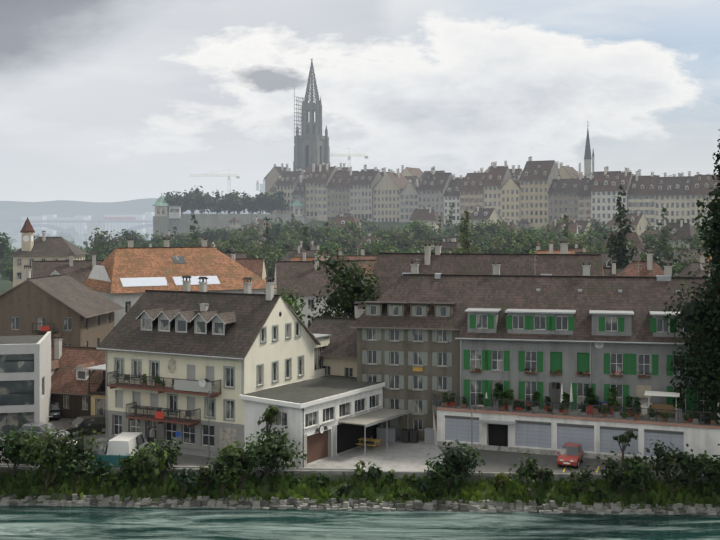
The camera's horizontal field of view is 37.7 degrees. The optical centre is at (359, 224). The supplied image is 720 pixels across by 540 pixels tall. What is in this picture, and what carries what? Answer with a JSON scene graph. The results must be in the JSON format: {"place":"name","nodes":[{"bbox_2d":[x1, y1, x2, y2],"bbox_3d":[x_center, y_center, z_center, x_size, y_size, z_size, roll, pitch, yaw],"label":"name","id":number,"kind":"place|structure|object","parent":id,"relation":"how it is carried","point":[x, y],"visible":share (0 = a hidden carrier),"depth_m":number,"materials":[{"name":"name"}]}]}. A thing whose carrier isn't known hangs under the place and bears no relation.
{"place":"outdoors","nodes":[
{"label":"outdoors","id":0,"kind":"place"},
{"bbox_2d":[0,197,259,234],"bbox_3d":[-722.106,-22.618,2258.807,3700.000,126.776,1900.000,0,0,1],"label":"hills","id":1,"kind":"structure","parent":0,"point":[141,209],"depth_m":2101.57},
{"bbox_2d":[0,504,719,539],"bbox_3d":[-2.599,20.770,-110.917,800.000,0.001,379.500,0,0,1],"label":"river","id":2,"kind":"structure","parent":0,"point":[35,522],"depth_m":72.78,"materials":[{"name":"liquid"}]},
{"bbox_2d":[0,220,719,513],"bbox_3d":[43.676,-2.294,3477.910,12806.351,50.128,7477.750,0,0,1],"label":"ground","id":3,"kind":"structure","parent":0,"point":[5,285],"depth_m":79.55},
{"bbox_2d":[0,220,152,246],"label":"arch bridge","id":4,"kind":"structure","parent":3,"relation":"on","point":[92,225],"depth_m":896.83,"materials":[{"name":"metal"}]},
{"bbox_2d":[104,217,135,219],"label":"building","id":5,"kind":"structure","parent":4,"relation":"on","point":[119,218],"depth_m":900.52,"materials":[{"name":"white glass"}]},
{"bbox_2d":[169,206,181,234],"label":"lift tower","id":6,"kind":"structure","parent":3,"relation":"on","point":[174,211],"depth_m":460.90,"materials":[{"name":"metal"}]},
{"bbox_2d":[96,275,331,452],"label":"cream house","id":7,"kind":"structure","parent":3,"relation":"on","point":[246,341],"depth_m":90.10,"materials":[{"name":"beige paint"}]},
{"bbox_2d":[107,371,220,426],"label":"balconies","id":8,"kind":"structure","parent":7,"relation":"attached to","point":[185,386],"depth_m":88.24,"materials":[{"name":"brown metal"}]},
{"bbox_2d":[152,193,306,237],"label":"platform wall","id":9,"kind":"structure","parent":3,"relation":"on","point":[161,221],"depth_m":472.31,"materials":[{"name":"grey stone"}]},
{"bbox_2d":[256,177,269,213],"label":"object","id":10,"kind":"structure","parent":3,"relation":"on","point":[262,187],"depth_m":990.60,"materials":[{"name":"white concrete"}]},
{"bbox_2d":[60,390,483,467],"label":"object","id":11,"kind":"object","parent":3,"relation":"on","point":[410,435],"visible":0.56,"depth_m":89.19,"materials":[{"name":"grey metal"}]},
{"bbox_2d":[189,149,367,213],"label":"tower cranes","id":12,"kind":"object","parent":3,"relation":"on","point":[349,159],"visible":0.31,"depth_m":800.57},
{"bbox_2d":[293,59,329,170],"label":"cathedral tower","id":13,"kind":"structure","parent":3,"relation":"on","point":[311,146],"depth_m":536.28,"materials":[{"name":"grey stone"}]},
{"bbox_2d":[294,86,303,143],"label":"scaffolding","id":14,"kind":"object","parent":13,"relation":"attached to","point":[296,112],"visible":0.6,"depth_m":539.21,"materials":[{"name":"grey metal"}]},
{"bbox_2d":[239,375,409,467],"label":"white annex","id":15,"kind":"object","parent":3,"relation":"on","point":[325,417],"visible":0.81,"depth_m":85.53,"materials":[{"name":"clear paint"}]},
{"bbox_2d":[0,466,708,481],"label":"guardrail","id":16,"kind":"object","parent":3,"relation":"on","point":[400,474],"depth_m":80.09,"materials":[{"name":"grey metal"}]},
{"bbox_2d":[0,259,710,469],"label":"clutter","id":17,"kind":"object","parent":3,"relation":"on","point":[172,368],"visible":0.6,"depth_m":86.28,"materials":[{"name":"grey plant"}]},
{"bbox_2d":[0,184,714,290],"bbox_3d":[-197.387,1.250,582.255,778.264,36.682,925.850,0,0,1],"label":"hill trees","id":18,"kind":"object","parent":3,"relation":"on","point":[410,237],"depth_m":331.85,"materials":[{"name":"green plant"}]},
{"bbox_2d":[0,434,714,474],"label":"road","id":19,"kind":"structure","parent":3,"relation":"on","point":[398,455],"depth_m":84.26,"materials":[{"name":"grey asphalt"}]},
{"bbox_2d":[9,402,583,467],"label":"vehicles","id":20,"kind":"object","parent":19,"relation":"on","point":[124,443],"visible":0.31,"depth_m":84.18,"materials":[{"name":"white paint"}]},
{"bbox_2d":[0,422,719,507],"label":"bank scrub","id":21,"kind":"object","parent":3,"relation":"on","point":[269,450],"depth_m":78.48,"materials":[{"name":"green plant"}]},
{"bbox_2d":[0,217,719,440],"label":"background houses","id":22,"kind":"structure","parent":3,"relation":"on","point":[65,306],"depth_m":120.13,"materials":[{"name":"brown tile"}]},
{"bbox_2d":[0,493,719,515],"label":"bank stones","id":23,"kind":"object","parent":3,"relation":"on","point":[362,504],"visible":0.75,"depth_m":77.11,"materials":[{"name":"grey stone"}]},
{"bbox_2d":[219,218,597,236],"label":"houses","id":24,"kind":"structure","parent":3,"relation":"on","point":[234,223],"depth_m":467.89,"materials":[{"name":"grey paint"}]},
{"bbox_2d":[166,205,697,257],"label":"houses","id":25,"kind":"structure","parent":3,"relation":"on","point":[640,223],"depth_m":361.26,"materials":[{"name":"beige stone"}]},
{"bbox_2d":[257,129,719,465],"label":"trees","id":26,"kind":"object","parent":3,"relation":"on","point":[354,286],"depth_m":82.56,"materials":[{"name":"green plant"}]},
{"bbox_2d":[264,157,719,233],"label":"old town houses","id":27,"kind":"structure","parent":3,"relation":"on","point":[537,194],"depth_m":429.14,"materials":[{"name":"beige stone"}]},
{"bbox_2d":[350,259,716,440],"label":"brown grey houses","id":28,"kind":"structure","parent":3,"relation":"on","point":[422,339],"depth_m":90.41,"materials":[{"name":"paint"}]},
{"bbox_2d":[433,405,719,460],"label":"garage terrace","id":29,"kind":"structure","parent":3,"relation":"on","point":[496,427],"depth_m":85.46,"materials":[{"name":"paint"}]},
{"bbox_2d":[433,382,719,424],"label":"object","id":30,"kind":"object","parent":29,"relation":"on","point":[593,405],"visible":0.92,"depth_m":85.74,"materials":[{"name":"green plant"}]},
{"bbox_2d":[584,125,593,175],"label":"church spire","id":31,"kind":"structure","parent":3,"relation":"on","point":[587,162],"depth_m":467.17,"materials":[{"name":"stone"}]},
{"bbox_2d":[0,0,719,201],"label":"sky","id":32,"kind":"structure","parent":0,"point":[101,100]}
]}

